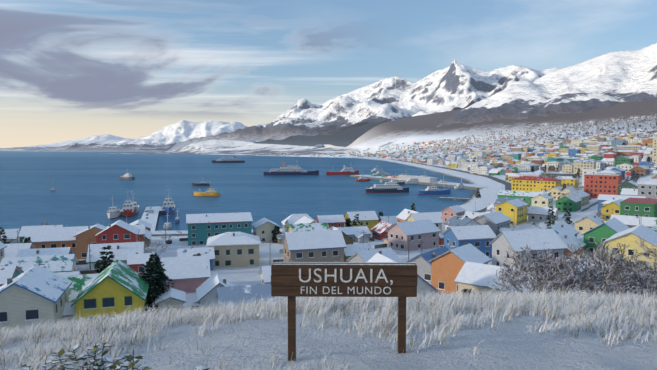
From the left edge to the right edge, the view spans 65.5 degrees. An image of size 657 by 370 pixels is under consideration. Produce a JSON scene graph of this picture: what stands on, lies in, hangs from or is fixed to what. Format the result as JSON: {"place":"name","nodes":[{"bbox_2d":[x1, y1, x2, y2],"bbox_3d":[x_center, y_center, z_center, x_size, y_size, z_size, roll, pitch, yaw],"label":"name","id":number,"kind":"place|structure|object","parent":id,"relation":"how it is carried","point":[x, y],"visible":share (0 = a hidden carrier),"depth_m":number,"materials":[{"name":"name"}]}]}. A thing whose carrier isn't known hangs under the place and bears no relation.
{"place":"outdoors","nodes":[
{"label":"outdoors","id":0,"kind":"place"},
{"bbox_2d":[0,134,126,149],"bbox_3d":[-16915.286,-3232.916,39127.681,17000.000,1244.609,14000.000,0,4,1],"label":"distant mountains","id":1,"kind":"structure","parent":0,"point":[106,138],"depth_m":36012.69,"materials":[{"name":"white snow"}]},
{"bbox_2d":[22,145,161,151],"bbox_3d":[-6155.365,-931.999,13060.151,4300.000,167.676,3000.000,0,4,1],"label":"island","id":2,"kind":"structure","parent":0,"point":[98,148],"depth_m":12388.01,"materials":[{"name":"white snow"}]},
{"bbox_2d":[36,120,324,150],"bbox_3d":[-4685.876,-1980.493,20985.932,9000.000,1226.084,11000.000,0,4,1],"label":"mountains","id":3,"kind":"structure","parent":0,"point":[166,138],"depth_m":18267.88,"materials":[{"name":"white snow"}]},
{"bbox_2d":[104,140,360,155],"bbox_3d":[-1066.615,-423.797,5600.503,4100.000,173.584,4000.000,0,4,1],"label":"peninsula hills","id":4,"kind":"structure","parent":0,"point":[223,147],"depth_m":5448.19,"materials":[{"name":"white snow"}]},
{"bbox_2d":[0,150,473,230],"bbox_3d":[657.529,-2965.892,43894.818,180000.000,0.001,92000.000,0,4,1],"label":"water","id":5,"kind":"structure","parent":0,"point":[87,186],"depth_m":556.63,"materials":[{"name":"blue liquid"}]},
{"bbox_2d":[50,156,449,218],"bbox_3d":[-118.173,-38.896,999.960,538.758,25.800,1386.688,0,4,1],"label":"ships","id":6,"kind":"object","parent":5,"relation":"on","point":[130,208],"visible":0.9,"depth_m":501.20,"materials":[{"name":"paint"}]},
{"bbox_2d":[163,177,464,229],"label":"ships","id":7,"kind":"object","parent":5,"relation":"in","point":[177,218],"visible":0.6,"depth_m":550.40,"materials":[{"name":"paint"}]},
{"bbox_2d":[350,174,488,200],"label":"pier","id":8,"kind":"structure","parent":5,"relation":"in","point":[432,181],"depth_m":617.49,"materials":[{"name":"grey concrete"}]},
{"bbox_2d":[0,99,656,369],"bbox_3d":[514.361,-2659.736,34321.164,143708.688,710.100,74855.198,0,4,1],"label":"ground","id":9,"kind":"structure","parent":0,"point":[512,344],"depth_m":7.46,"materials":[{"name":"white snow"}]},
{"bbox_2d":[22,343,209,369],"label":"leafy bush","id":10,"kind":"object","parent":9,"relation":"on","point":[129,364],"visible":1,"depth_m":4.23,"materials":[{"name":"leaves"},{"name":"wood"},{"name":"snow"}]},
{"bbox_2d":[141,206,163,231],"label":"fishing pier","id":11,"kind":"structure","parent":9,"relation":"on","point":[150,215],"depth_m":306.04,"materials":[{"name":"white concrete"}]},
{"bbox_2d":[0,142,651,312],"bbox_3d":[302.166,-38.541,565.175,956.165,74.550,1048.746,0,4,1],"label":"garden trees","id":12,"kind":"object","parent":9,"relation":"on","point":[103,261],"visible":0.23,"depth_m":157.87,"materials":[{"name":"green plant"}]},
{"bbox_2d":[0,129,656,332],"bbox_3d":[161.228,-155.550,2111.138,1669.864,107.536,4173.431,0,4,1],"label":"town buildings","id":13,"kind":"structure","parent":9,"relation":"on","point":[31,291],"depth_m":139.19,"materials":[{"name":"multicoloured paint"}]},
{"bbox_2d":[0,285,656,369],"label":"frosty grass","id":14,"kind":"structure","parent":9,"relation":"on","point":[600,308],"depth_m":9.20,"materials":[{"name":"white plant"}]},
{"bbox_2d":[17,159,656,324],"bbox_3d":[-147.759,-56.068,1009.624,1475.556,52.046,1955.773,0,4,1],"label":"town clutter","id":15,"kind":"object","parent":9,"relation":"on","point":[178,297],"visible":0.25,"depth_m":163.29,"materials":[{"name":"white"}]},
{"bbox_2d":[23,159,651,311],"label":"conifers","id":16,"kind":"object","parent":9,"relation":"on","point":[156,277],"visible":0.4,"depth_m":84.89,"materials":[{"name":"green plant"}]},
{"bbox_2d":[271,262,417,360],"bbox_3d":[0.182,1.652,6.059,1.710,1.502,0.146,0,4,1],"label":"sign","id":17,"kind":"object","parent":9,"relation":"on","point":[291,281],"visible":1,"depth_m":5.96,"materials":[{"name":"brown wood"}]},
{"bbox_2d":[353,114,656,172],"bbox_3d":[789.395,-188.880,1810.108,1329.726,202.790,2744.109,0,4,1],"label":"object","id":18,"kind":"object","parent":9,"relation":"on","point":[551,168],"visible":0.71,"depth_m":2204.78,"materials":[{"name":"white plant"}]},
{"bbox_2d":[483,235,656,298],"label":"bushes","id":19,"kind":"object","parent":9,"relation":"on","point":[564,273],"visible":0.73,"depth_m":28.58,"materials":[{"name":"grey plant"}]},
{"bbox_2d":[0,0,656,147],"label":"sky","id":20,"kind":"structure","parent":0,"point":[70,69],"materials":[{"name":"blue"}]},
{"bbox_2d":[166,59,558,151],"bbox_3d":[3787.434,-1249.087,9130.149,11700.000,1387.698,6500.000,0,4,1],"label":"mountain range","id":21,"kind":"structure","parent":0,"point":[346,119],"depth_m":7016.56,"materials":[{"name":"white snow"}]},
{"bbox_2d":[380,43,656,146],"bbox_3d":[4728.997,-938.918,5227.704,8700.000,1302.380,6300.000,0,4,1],"label":"mountain range","id":22,"kind":"structure","parent":0,"point":[609,79],"depth_m":4397.50,"materials":[{"name":"white snow"}]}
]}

